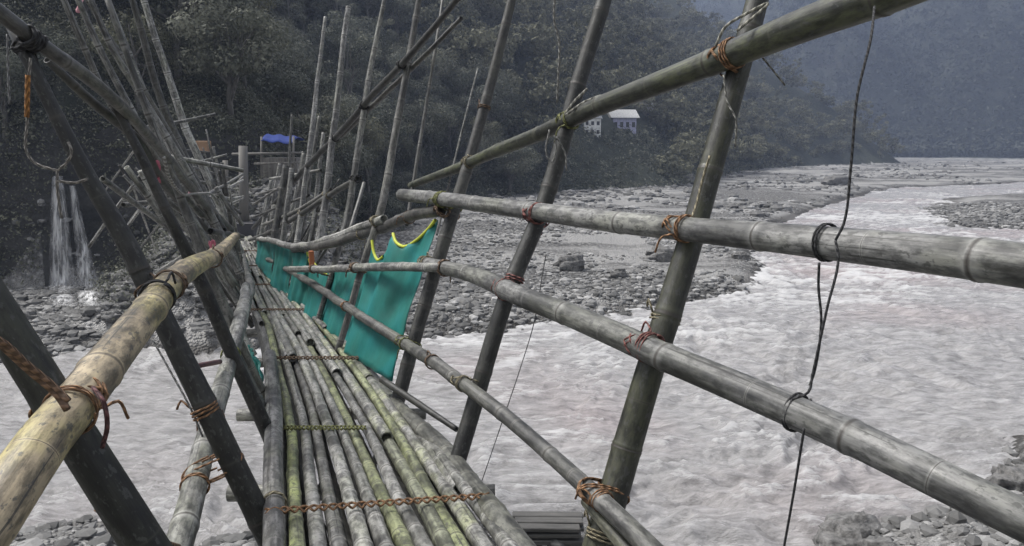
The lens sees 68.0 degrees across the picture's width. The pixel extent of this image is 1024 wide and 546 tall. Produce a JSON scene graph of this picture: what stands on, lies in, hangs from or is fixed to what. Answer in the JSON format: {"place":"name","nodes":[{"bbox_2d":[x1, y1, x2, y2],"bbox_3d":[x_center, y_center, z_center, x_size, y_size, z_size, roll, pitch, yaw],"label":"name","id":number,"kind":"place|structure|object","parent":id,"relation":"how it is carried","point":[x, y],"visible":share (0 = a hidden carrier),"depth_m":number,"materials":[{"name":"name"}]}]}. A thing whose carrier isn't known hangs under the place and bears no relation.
{"place":"outdoors","nodes":[
{"label":"outdoors","id":0,"kind":"place"},
{"bbox_2d":[53,183,69,302],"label":"waterfall","id":1,"kind":"structure","parent":0,"point":[58,244],"depth_m":32.08,"materials":[{"name":"liquid"}]},
{"bbox_2d":[72,186,95,303],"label":"waterfall","id":2,"kind":"structure","parent":0,"point":[87,266],"depth_m":32.28,"materials":[{"name":"liquid"}]},
{"bbox_2d":[0,0,899,286],"bbox_3d":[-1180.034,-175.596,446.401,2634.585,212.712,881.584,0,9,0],"label":"hill","id":3,"kind":"structure","parent":0,"point":[88,228],"depth_m":34.71,"materials":[{"name":"plant"}]},
{"bbox_2d":[0,45,50,140],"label":"broadleaf tree","id":4,"kind":"object","parent":3,"relation":"on","point":[20,70],"visible":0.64,"depth_m":32.29,"materials":[{"name":"green plant"}]},
{"bbox_2d":[0,16,57,46],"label":"spreading bush","id":5,"kind":"object","parent":3,"relation":"on","point":[3,32],"visible":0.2,"depth_m":35.63,"materials":[{"name":"green plant"}]},
{"bbox_2d":[19,30,116,75],"bbox_3d":[-19.839,-9.554,34.667,4.564,2.606,4.667,0,10,17],"label":"spreading bush","id":6,"kind":"object","parent":3,"relation":"on","point":[74,48],"visible":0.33,"depth_m":33.38,"materials":[{"name":"green plant"}]},
{"bbox_2d":[84,8,182,113],"bbox_3d":[-16.851,-9.267,34.153,4.130,5.572,4.015,-7,12,-36],"label":"broadleaf tree","id":7,"kind":"object","parent":3,"relation":"on","point":[166,37],"visible":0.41,"depth_m":34.03,"materials":[{"name":"green plant"}]},
{"bbox_2d":[138,0,257,79],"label":"broadleaf tree","id":8,"kind":"object","parent":3,"relation":"on","point":[161,9],"visible":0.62,"depth_m":36.02,"materials":[{"name":"green plant"}]},
{"bbox_2d":[187,0,261,50],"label":"slender tree","id":9,"kind":"object","parent":3,"relation":"on","point":[231,41],"visible":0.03,"depth_m":44.86,"materials":[{"name":"green plant"}]},
{"bbox_2d":[165,0,293,121],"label":"broadleaf tree","id":10,"kind":"object","parent":3,"relation":"on","point":[230,63],"visible":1,"depth_m":34.24,"materials":[{"name":"green plant"}]},
{"bbox_2d":[211,0,276,99],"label":"slender tree","id":11,"kind":"object","parent":3,"relation":"on","point":[268,4],"visible":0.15,"depth_m":39.02,"materials":[{"name":"green plant"}]},
{"bbox_2d":[225,3,270,87],"bbox_3d":[-14.752,-11.687,42.043,2.747,6.612,3.086,1,6,-6],"label":"slender tree","id":12,"kind":"object","parent":3,"relation":"on","point":[256,82],"visible":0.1,"depth_m":42.26,"materials":[{"name":"green plant"}]},
{"bbox_2d":[256,0,284,20],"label":"broadleaf tree","id":13,"kind":"object","parent":3,"relation":"on","point":[277,5],"visible":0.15,"depth_m":70.14,"materials":[{"name":"green plant"}]},
{"bbox_2d":[241,64,313,120],"bbox_3d":[-15.605,-10.772,50.718,5.096,6.040,5.626,7,12,38],"label":"broadleaf tree","id":14,"kind":"object","parent":3,"relation":"on","point":[295,88],"visible":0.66,"depth_m":49.73,"materials":[{"name":"green plant"}]},
{"bbox_2d":[256,43,316,103],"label":"broadleaf tree","id":15,"kind":"object","parent":3,"relation":"on","point":[305,69],"visible":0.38,"depth_m":51.80,"materials":[{"name":"green plant"}]},
{"bbox_2d":[277,0,307,36],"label":"slender tree","id":16,"kind":"object","parent":3,"relation":"on","point":[289,15],"visible":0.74,"depth_m":73.67,"materials":[{"name":"green plant"}]},
{"bbox_2d":[261,11,324,76],"bbox_3d":[-18.957,-15.703,60.939,6.813,9.512,6.629,0,9,3],"label":"broadleaf tree","id":17,"kind":"object","parent":3,"relation":"on","point":[303,45],"visible":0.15,"depth_m":59.84,"materials":[{"name":"green plant"}]},
{"bbox_2d":[256,58,345,109],"bbox_3d":[-15.488,-12.204,55.701,6.635,7.606,6.413,-2,10,-14],"label":"broadleaf tree","id":18,"kind":"object","parent":3,"relation":"on","point":[322,82],"visible":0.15,"depth_m":55.56,"materials":[{"name":"green plant"}]},
{"bbox_2d":[285,0,328,35],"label":"broadleaf tree","id":19,"kind":"object","parent":3,"relation":"on","point":[308,10],"visible":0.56,"depth_m":81.46,"materials":[{"name":"green plant"}]},
{"bbox_2d":[270,108,354,155],"bbox_3d":[-12.533,-8.094,45.613,6.439,3.605,6.584,-6,12,-41],"label":"spreading bush","id":20,"kind":"object","parent":3,"relation":"on","point":[301,128],"visible":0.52,"depth_m":45.04,"materials":[{"name":"green plant"}]},
{"bbox_2d":[276,93,357,138],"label":"broadleaf tree","id":21,"kind":"object","parent":3,"relation":"on","point":[344,114],"visible":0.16,"depth_m":52.10,"materials":[{"name":"green plant"}]},
{"bbox_2d":[297,18,354,84],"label":"broadleaf tree","id":22,"kind":"object","parent":3,"relation":"on","point":[316,37],"visible":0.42,"depth_m":71.80,"materials":[{"name":"green plant"}]},
{"bbox_2d":[311,160,347,190],"bbox_3d":[-11.694,-5.077,42.273,5.064,2.857,5.178,13,17,42],"label":"spreading bush","id":23,"kind":"object","parent":3,"relation":"on","point":[322,177],"visible":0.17,"depth_m":42.18,"materials":[{"name":"green plant"}]},
{"bbox_2d":[312,0,360,33],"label":"slender tree","id":24,"kind":"object","parent":3,"relation":"on","point":[337,3],"visible":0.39,"depth_m":81.12,"materials":[{"name":"green plant"}]},
{"bbox_2d":[301,130,375,172],"bbox_3d":[-11.859,-7.325,48.966,6.556,4.253,6.703,5,12,16],"label":"spreading bush","id":25,"kind":"object","parent":3,"relation":"on","point":[346,158],"visible":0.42,"depth_m":48.08,"materials":[{"name":"green plant"}]},
{"bbox_2d":[326,0,359,24],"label":"slender tree","id":26,"kind":"object","parent":3,"relation":"on","point":[331,3],"visible":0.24,"depth_m":86.92,"materials":[{"name":"green plant"}]},
{"bbox_2d":[328,90,361,109],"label":"broadleaf tree","id":27,"kind":"object","parent":3,"relation":"on","point":[352,102],"visible":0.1,"depth_m":64.74,"materials":[{"name":"green plant"}]},
{"bbox_2d":[321,9,375,100],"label":"slender tree","id":28,"kind":"object","parent":3,"relation":"on","point":[335,29],"visible":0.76,"depth_m":69.02,"materials":[{"name":"green plant"}]},
{"bbox_2d":[321,28,386,82],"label":"broadleaf tree","id":29,"kind":"object","parent":3,"relation":"on","point":[345,62],"visible":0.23,"depth_m":73.75,"materials":[{"name":"green plant"}]},
{"bbox_2d":[324,103,389,175],"bbox_3d":[-12.624,-8.766,56.893,6.794,8.171,6.502,0,9,-2],"label":"broadleaf tree","id":30,"kind":"object","parent":3,"relation":"on","point":[368,137],"visible":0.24,"depth_m":56.22,"materials":[{"name":"green plant"}]},
{"bbox_2d":[324,9,390,83],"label":"broadleaf tree","id":31,"kind":"object","parent":3,"relation":"on","point":[365,25],"visible":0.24,"depth_m":80.87,"materials":[{"name":"green plant"}]},
{"bbox_2d":[351,0,388,31],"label":"broadleaf tree","id":32,"kind":"object","parent":3,"relation":"on","point":[366,5],"visible":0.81,"depth_m":92.70,"materials":[{"name":"green plant"}]},
{"bbox_2d":[342,67,398,109],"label":"broadleaf tree","id":33,"kind":"object","parent":3,"relation":"on","point":[374,84],"visible":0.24,"depth_m":72.85,"materials":[{"name":"green plant"}]},
{"bbox_2d":[345,111,400,192],"bbox_3d":[-12.269,-9.335,61.418,5.563,7.623,5.314,5,11,27],"label":"broadleaf tree","id":34,"kind":"object","parent":3,"relation":"on","point":[378,159],"visible":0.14,"depth_m":61.05,"materials":[{"name":"green plant"}]},
{"bbox_2d":[342,190,412,230],"bbox_3d":[-9.617,-3.781,52.235,5.715,3.924,5.589,2,12,-8],"label":"spreading bush","id":35,"kind":"object","parent":3,"relation":"on","point":[393,211],"visible":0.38,"depth_m":51.92,"materials":[{"name":"green plant"}]},
{"bbox_2d":[370,17,397,54],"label":"slender tree","id":36,"kind":"object","parent":3,"relation":"on","point":[391,32],"visible":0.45,"depth_m":88.26,"materials":[{"name":"green plant"}]},
{"bbox_2d":[361,190,406,218],"bbox_3d":[-10.544,-4.481,54.184,5.583,3.014,4.786,2,10,12],"label":"spreading bush","id":37,"kind":"object","parent":3,"relation":"on","point":[393,197],"visible":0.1,"depth_m":53.55,"materials":[{"name":"green plant"}]},
{"bbox_2d":[354,93,419,176],"bbox_3d":[-11.904,-11.104,63.847,7.162,7.985,7.443,-7,12,-38],"label":"broadleaf tree","id":38,"kind":"object","parent":3,"relation":"on","point":[385,115],"visible":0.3,"depth_m":63.29,"materials":[{"name":"green plant"}]},
{"bbox_2d":[371,51,409,113],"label":"slender tree","id":39,"kind":"object","parent":3,"relation":"on","point":[392,61],"visible":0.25,"depth_m":75.42,"materials":[{"name":"green plant"}]},
{"bbox_2d":[369,105,415,160],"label":"broadleaf tree","id":40,"kind":"object","parent":3,"relation":"on","point":[403,143],"visible":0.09,"depth_m":71.04,"materials":[{"name":"green plant"}]},
{"bbox_2d":[373,43,414,95],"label":"broadleaf tree","id":41,"kind":"object","parent":3,"relation":"on","point":[383,58],"visible":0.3,"depth_m":85.48,"materials":[{"name":"green plant"}]},
{"bbox_2d":[0,0,790,320],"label":"undergrowth","id":42,"kind":"object","parent":3,"relation":"on","point":[574,174],"visible":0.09,"depth_m":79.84,"materials":[{"name":"green plant"}]},
{"bbox_2d":[371,0,422,42],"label":"broadleaf tree","id":43,"kind":"object","parent":3,"relation":"on","point":[398,20],"visible":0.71,"depth_m":94.87,"materials":[{"name":"green plant"}]},
{"bbox_2d":[381,138,425,162],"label":"spreading bush","id":44,"kind":"object","parent":3,"relation":"on","point":[409,154],"visible":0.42,"depth_m":72.86,"materials":[{"name":"green plant"}]},
{"bbox_2d":[380,169,430,193],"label":"spreading bush","id":45,"kind":"object","parent":3,"relation":"on","point":[406,176],"visible":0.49,"depth_m":66.00,"materials":[{"name":"green plant"}]},
{"bbox_2d":[393,33,428,78],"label":"broadleaf tree","id":46,"kind":"object","parent":3,"relation":"on","point":[404,41],"visible":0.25,"depth_m":90.15,"materials":[{"name":"green plant"}]},
{"bbox_2d":[398,74,452,108],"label":"broadleaf tree","id":47,"kind":"object","parent":3,"relation":"on","point":[418,92],"visible":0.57,"depth_m":82.86,"materials":[{"name":"green plant"}]},
{"bbox_2d":[395,95,456,168],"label":"broadleaf tree","id":48,"kind":"object","parent":3,"relation":"on","point":[431,135],"visible":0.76,"depth_m":74.79,"materials":[{"name":"green plant"}]},
{"bbox_2d":[404,44,463,106],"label":"broadleaf tree","id":49,"kind":"object","parent":3,"relation":"on","point":[423,64],"visible":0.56,"depth_m":88.22,"materials":[{"name":"green plant"}]},
{"bbox_2d":[412,100,460,158],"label":"broadleaf tree","id":50,"kind":"object","parent":3,"relation":"on","point":[445,107],"visible":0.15,"depth_m":80.21,"materials":[{"name":"green plant"}]},
{"bbox_2d":[436,101,474,153],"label":"broadleaf tree","id":51,"kind":"object","parent":3,"relation":"on","point":[460,117],"visible":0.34,"depth_m":85.17,"materials":[{"name":"green plant"}]},
{"bbox_2d":[437,65,484,100],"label":"broadleaf tree","id":52,"kind":"object","parent":3,"relation":"on","point":[455,85],"visible":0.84,"depth_m":92.66,"materials":[{"name":"green plant"}]},
{"bbox_2d":[448,93,480,135],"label":"broadleaf tree","id":53,"kind":"object","parent":3,"relation":"on","point":[463,104],"visible":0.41,"depth_m":88.58,"materials":[{"name":"green plant"}]},
{"bbox_2d":[443,156,487,181],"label":"spreading bush","id":54,"kind":"object","parent":3,"relation":"on","point":[450,163],"visible":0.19,"depth_m":80.83,"materials":[{"name":"green plant"}]},
{"bbox_2d":[452,127,493,178],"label":"broadleaf tree","id":55,"kind":"object","parent":3,"relation":"on","point":[466,141],"visible":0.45,"depth_m":82.74,"materials":[{"name":"green plant"}]},
{"bbox_2d":[455,116,504,148],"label":"broadleaf tree","id":56,"kind":"object","parent":3,"relation":"on","point":[492,130],"visible":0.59,"depth_m":86.23,"materials":[{"name":"green plant"}]},
{"bbox_2d":[464,55,520,101],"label":"broadleaf tree","id":57,"kind":"object","parent":3,"relation":"on","point":[484,71],"visible":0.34,"depth_m":95.04,"materials":[{"name":"green plant"}]},
{"bbox_2d":[462,76,526,144],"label":"broadleaf tree","id":58,"kind":"object","parent":3,"relation":"on","point":[501,106],"visible":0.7,"depth_m":90.55,"materials":[{"name":"green plant"}]},
{"bbox_2d":[486,140,542,195],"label":"broadleaf tree","id":59,"kind":"object","parent":3,"relation":"on","point":[511,169],"visible":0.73,"depth_m":84.32,"materials":[{"name":"green plant"}]},
{"bbox_2d":[532,133,583,159],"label":"broadleaf tree","id":60,"kind":"object","parent":3,"relation":"on","point":[550,141],"visible":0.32,"depth_m":95.76,"materials":[{"name":"green plant"}]},
{"bbox_2d":[582,116,602,136],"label":"hillside house","id":61,"kind":"structure","parent":3,"relation":"on","point":[595,123],"depth_m":115.23,"materials":[{"name":"white"}]},
{"bbox_2d":[607,109,639,133],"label":"hillside house","id":62,"kind":"structure","parent":3,"relation":"on","point":[621,116],"depth_m":124.87,"materials":[{"name":"blue paint"}]},
{"bbox_2d":[373,0,905,176],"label":"forest","id":63,"kind":"object","parent":3,"relation":"on","point":[670,48],"visible":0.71,"depth_m":143.37,"materials":[{"name":"green plant"}]},
{"bbox_2d":[0,182,1023,545],"bbox_3d":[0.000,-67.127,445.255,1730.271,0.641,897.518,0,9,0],"label":"water","id":64,"kind":"structure","parent":0,"point":[930,364],"depth_m":19.74,"materials":[{"name":"liquid"}]},
{"bbox_2d":[2,158,1023,545],"bbox_3d":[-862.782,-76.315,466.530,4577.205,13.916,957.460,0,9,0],"label":"ground","id":65,"kind":"structure","parent":0,"point":[618,246],"depth_m":45.92,"materials":[{"name":"stone"}]},
{"bbox_2d":[101,310,121,323],"bbox_3d":[-13.807,1.562,26.254,0.697,0.536,0.646,5,10,26],"label":"boulder","id":66,"kind":"object","parent":65,"relation":"on","point":[107,316],"visible":0.85,"depth_m":26.11,"materials":[{"name":"stone"}]},
{"bbox_2d":[236,221,258,236],"bbox_3d":[-9.192,-1.309,26.239,0.750,0.900,0.600,0,9,0],"label":"stone crib","id":67,"kind":"object","parent":65,"relation":"on","point":[245,230],"visible":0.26,"depth_m":25.92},
{"bbox_2d":[238,146,248,220],"bbox_3d":[-9.340,-3.091,26.389,0.388,2.634,0.420,0,9,0],"label":"timber post","id":68,"kind":"object","parent":67,"relation":"on","point":[243,187],"visible":0.84,"depth_m":26.26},
{"bbox_2d":[11,178,489,352],"bbox_3d":[-10.738,-1.133,31.651,19.136,5.567,15.830,-3,10,-16],"label":"landing rubble","id":69,"kind":"object","parent":65,"relation":"on","point":[77,336],"visible":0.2,"depth_m":27.72,"materials":[{"name":"stone"}]},
{"bbox_2d":[232,134,305,179],"bbox_3d":[-10.209,-4.825,33.178,2.974,2.480,2.960,0,9,0],"label":"tarpaulin shelter","id":70,"kind":"object","parent":65,"relation":"on","point":[265,164],"visible":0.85,"depth_m":32.03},
{"bbox_2d":[0,180,770,362],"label":"bank pebbles","id":71,"kind":"object","parent":65,"relation":"on","point":[598,286],"visible":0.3,"depth_m":33.03,"materials":[{"name":"stone"}]},
{"bbox_2d":[0,0,1023,545],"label":"bamboo footbridge","id":72,"kind":"object","parent":65,"relation":"on","point":[300,414],"visible":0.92,"depth_m":2.79,"materials":[{"name":"wood"}]},
{"bbox_2d":[6,34,10,103],"bbox_3d":[-1.577,-0.638,2.377,0.023,0.212,0.007,0,9,0],"label":"hanging wire","id":73,"kind":"object","parent":72,"relation":"hanging from","point":[8,70],"visible":1,"depth_m":2.38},
{"bbox_2d":[0,336,71,411],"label":"pull rope","id":74,"kind":"object","parent":72,"relation":"hanging from","point":[60,395],"visible":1,"depth_m":1.44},
{"bbox_2d":[24,58,87,218],"bbox_3d":[-1.426,-0.416,2.364,0.189,0.493,0.009,0,9,0],"label":"rope","id":75,"kind":"object","parent":72,"relation":"hanging from","point":[58,181],"visible":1,"depth_m":2.37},
{"bbox_2d":[24,75,30,117],"bbox_3d":[-1.490,-0.543,2.334,0.031,0.129,0.014,0,9,0],"label":"orange sleeve","id":76,"kind":"object","parent":75,"relation":"hanging from","point":[27,97],"visible":1,"depth_m":2.33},
{"bbox_2d":[90,386,109,448],"bbox_3d":[-0.838,0.301,1.554,0.059,0.136,0.015,8,12,39],"label":"pull rope","id":77,"kind":"object","parent":72,"relation":"hanging from","point":[97,393],"visible":1,"depth_m":1.54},
{"bbox_2d":[151,337,203,436],"bbox_3d":[-1.150,0.391,2.591,0.226,0.323,0.022,5,11,27],"label":"hanging wire","id":78,"kind":"object","parent":72,"relation":"hanging from","point":[175,380],"visible":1,"depth_m":2.58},
{"bbox_2d":[162,156,219,205],"bbox_3d":[-1.912,-0.530,4.626,0.050,0.385,1.967,-2,10,-14],"label":"safety strap","id":79,"kind":"object","parent":72,"relation":"attached to","point":[176,187],"visible":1,"depth_m":3.96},
{"bbox_2d":[198,359,221,367],"bbox_3d":[-1.307,0.391,3.259,0.024,0.087,0.305,0,9,-2],"label":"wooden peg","id":80,"kind":"object","parent":72,"relation":"on","point":[209,363],"visible":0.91,"depth_m":3.27,"materials":[{"name":"brown wood"}]},
{"bbox_2d":[247,345,263,381],"bbox_3d":[-1.624,0.657,4.855,0.069,0.268,0.624,-5,11,-28],"label":"safety net","id":81,"kind":"object","parent":72,"relation":"attached to","point":[257,362],"visible":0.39,"depth_m":4.88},
{"bbox_2d":[255,241,274,279],"bbox_3d":[-3.945,-0.304,12.097,0.096,0.680,3.069,-4,10,-23],"label":"safety net","id":82,"kind":"object","parent":72,"relation":"attached to","point":[265,250],"visible":0.83,"depth_m":12.06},
{"bbox_2d":[270,244,292,292],"bbox_3d":[-2.951,-0.026,9.701,0.124,0.701,1.354,-5,11,-27],"label":"safety net","id":83,"kind":"object","parent":72,"relation":"attached to","point":[280,277],"visible":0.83,"depth_m":9.68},
{"bbox_2d":[287,252,308,304],"bbox_3d":[-2.332,0.106,8.353,0.127,0.753,0.921,-5,11,-28],"label":"safety net","id":84,"kind":"object","parent":72,"relation":"attached to","point":[298,290],"visible":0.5,"depth_m":8.33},
{"bbox_2d":[304,263,336,324],"bbox_3d":[-1.815,0.234,7.201,0.220,0.613,1.166,-5,11,-29],"label":"safety net","id":85,"kind":"object","parent":72,"relation":"attached to","point":[313,301],"visible":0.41,"depth_m":7.27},
{"bbox_2d":[324,271,365,340],"bbox_3d":[-1.395,0.278,6.310,0.262,0.668,0.859,-6,11,-34],"label":"safety net","id":86,"kind":"object","parent":72,"relation":"attached to","point":[343,287],"visible":0.41,"depth_m":6.34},
{"bbox_2d":[344,219,437,381],"bbox_3d":[-0.890,0.125,5.222,0.356,1.065,1.062,-6,11,-33],"label":"safety net","id":87,"kind":"object","parent":72,"relation":"attached to","point":[386,298],"visible":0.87,"depth_m":5.16,"materials":[{"name":"fabric"}]},
{"bbox_2d":[482,254,546,479],"bbox_3d":[0.003,0.454,3.471,0.304,1.093,0.004,0,9,0],"label":"hanging wire","id":88,"kind":"object","parent":72,"relation":"hanging from","point":[518,372],"visible":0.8,"depth_m":3.47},
{"bbox_2d":[545,130,566,170],"bbox_3d":[0.202,-0.559,3.455,0.104,0.185,0.008,0,9,0],"label":"trailing strap","id":89,"kind":"object","parent":72,"relation":"hanging from","point":[555,138],"visible":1,"depth_m":3.45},
{"bbox_2d":[553,0,560,101],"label":"hanging rope","id":90,"kind":"object","parent":72,"relation":"hanging from","point":[559,52],"visible":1,"depth_m":3.48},
{"bbox_2d":[564,88,600,115],"bbox_3d":[0.324,-0.790,3.497,0.168,0.128,0.053,0,9,0],"label":"trailing strap","id":91,"kind":"object","parent":72,"relation":"attached to","point":[567,112],"visible":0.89,"depth_m":3.50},
{"bbox_2d":[691,155,710,216],"bbox_3d":[0.633,-0.291,2.568,0.090,0.212,0.022,-7,12,-37],"label":"trailing strap","id":92,"kind":"object","parent":72,"relation":"attached to","point":[701,184],"visible":0.99,"depth_m":2.58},
{"bbox_2d":[714,2,768,46],"bbox_3d":[0.756,-0.817,2.491,0.174,0.142,0.031,0,9,0],"label":"trailing strap","id":93,"kind":"object","parent":72,"relation":"hanging from","point":[765,5],"visible":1,"depth_m":2.49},
{"bbox_2d":[723,57,785,146],"bbox_3d":[0.838,-0.596,2.613,0.226,0.320,0.052,-2,10,-9],"label":"trailing strap","id":94,"kind":"object","parent":72,"relation":"hanging from","point":[774,72],"visible":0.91,"depth_m":2.60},
{"bbox_2d":[782,6,875,545],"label":"hanging rope","id":95,"kind":"object","parent":72,"relation":"hanging from","point":[792,397],"visible":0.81,"depth_m":1.90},
{"bbox_2d":[14,446,1023,545],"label":"bank rubble","id":96,"kind":"object","parent":65,"relation":"on","point":[91,531],"visible":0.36,"depth_m":11.37,"materials":[{"name":"stone"}]},
{"bbox_2d":[512,511,583,545],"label":"timber stack","id":97,"kind":"object","parent":65,"relation":"on","point":[540,528],"visible":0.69,"depth_m":11.33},
{"bbox_2d":[554,254,584,270],"bbox_3d":[2.835,-0.419,37.353,1.488,1.068,1.200,0,9,0],"label":"boulder","id":98,"kind":"object","parent":65,"relation":"on","point":[573,262],"visible":0.85,"depth_m":36.94,"materials":[{"name":"stone"}]},
{"bbox_2d":[610,268,625,277],"bbox_3d":[4.907,0.070,35.077,0.758,0.621,0.704,0,9,0],"label":"boulder","id":99,"kind":"object","parent":65,"relation":"on","point":[617,272],"visible":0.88,"depth_m":34.86,"materials":[{"name":"stone"}]},
{"bbox_2d":[644,243,673,261],"bbox_3d":[8.124,-0.922,41.096,1.893,1.405,1.843,5,10,26],"label":"boulder","id":100,"kind":"object","parent":65,"relation":"on","point":[663,254],"visible":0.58,"depth_m":40.49,"materials":[{"name":"stone"}]},
{"bbox_2d":[447,161,1023,216],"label":"distant boulders","id":101,"kind":"object","parent":65,"relation":"on","point":[630,195],"visible":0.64,"depth_m":91.44,"materials":[{"name":"stone"}]},
{"bbox_2d":[731,251,749,259],"bbox_3d":[12.531,-0.898,41.618,0.994,0.584,0.771,0,9,0],"label":"boulder","id":102,"kind":"object","parent":65,"relation":"on","point":[740,255],"visible":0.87,"depth_m":41.40,"materials":[{"name":"stone"}]},
{"bbox_2d":[821,174,851,185],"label":"boulder","id":103,"kind":"object","parent":65,"relation":"on","point":[837,179],"visible":0.64,"depth_m":119.43,"materials":[{"name":"stone"}]},
{"bbox_2d":[812,510,882,545],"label":"boulder","id":104,"kind":"object","parent":65,"relation":"on","point":[851,528],"visible":0.77,"depth_m":12.19,"materials":[{"name":"stone"}]},
{"bbox_2d":[858,536,896,545],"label":"boulder","id":105,"kind":"object","parent":65,"relation":"on","point":[884,541],"visible":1,"depth_m":11.22,"materials":[{"name":"stone"}]},
{"bbox_2d":[917,201,1023,229],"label":"gravel island pebbles","id":106,"kind":"object","parent":65,"relation":"on","point":[963,213],"visible":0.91,"depth_m":69.01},
{"bbox_2d":[985,463,1023,492],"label":"boulder","id":107,"kind":"object","parent":65,"relation":"on","point":[1008,477],"visible":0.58,"depth_m":13.30,"materials":[{"name":"stone"}]},
{"bbox_2d":[681,0,1023,158],"bbox_3d":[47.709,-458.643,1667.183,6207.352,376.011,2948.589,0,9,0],"label":"mountains","id":108,"kind":"structure","parent":0,"point":[1017,79],"depth_m":435.37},
{"bbox_2d":[683,0,1023,157],"bbox_3d":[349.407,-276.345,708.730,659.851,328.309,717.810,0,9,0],"label":"mountain forest","id":109,"kind":"object","parent":108,"relation":"on","point":[888,48],"visible":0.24,"depth_m":430.25,"materials":[{"name":"green plant"}]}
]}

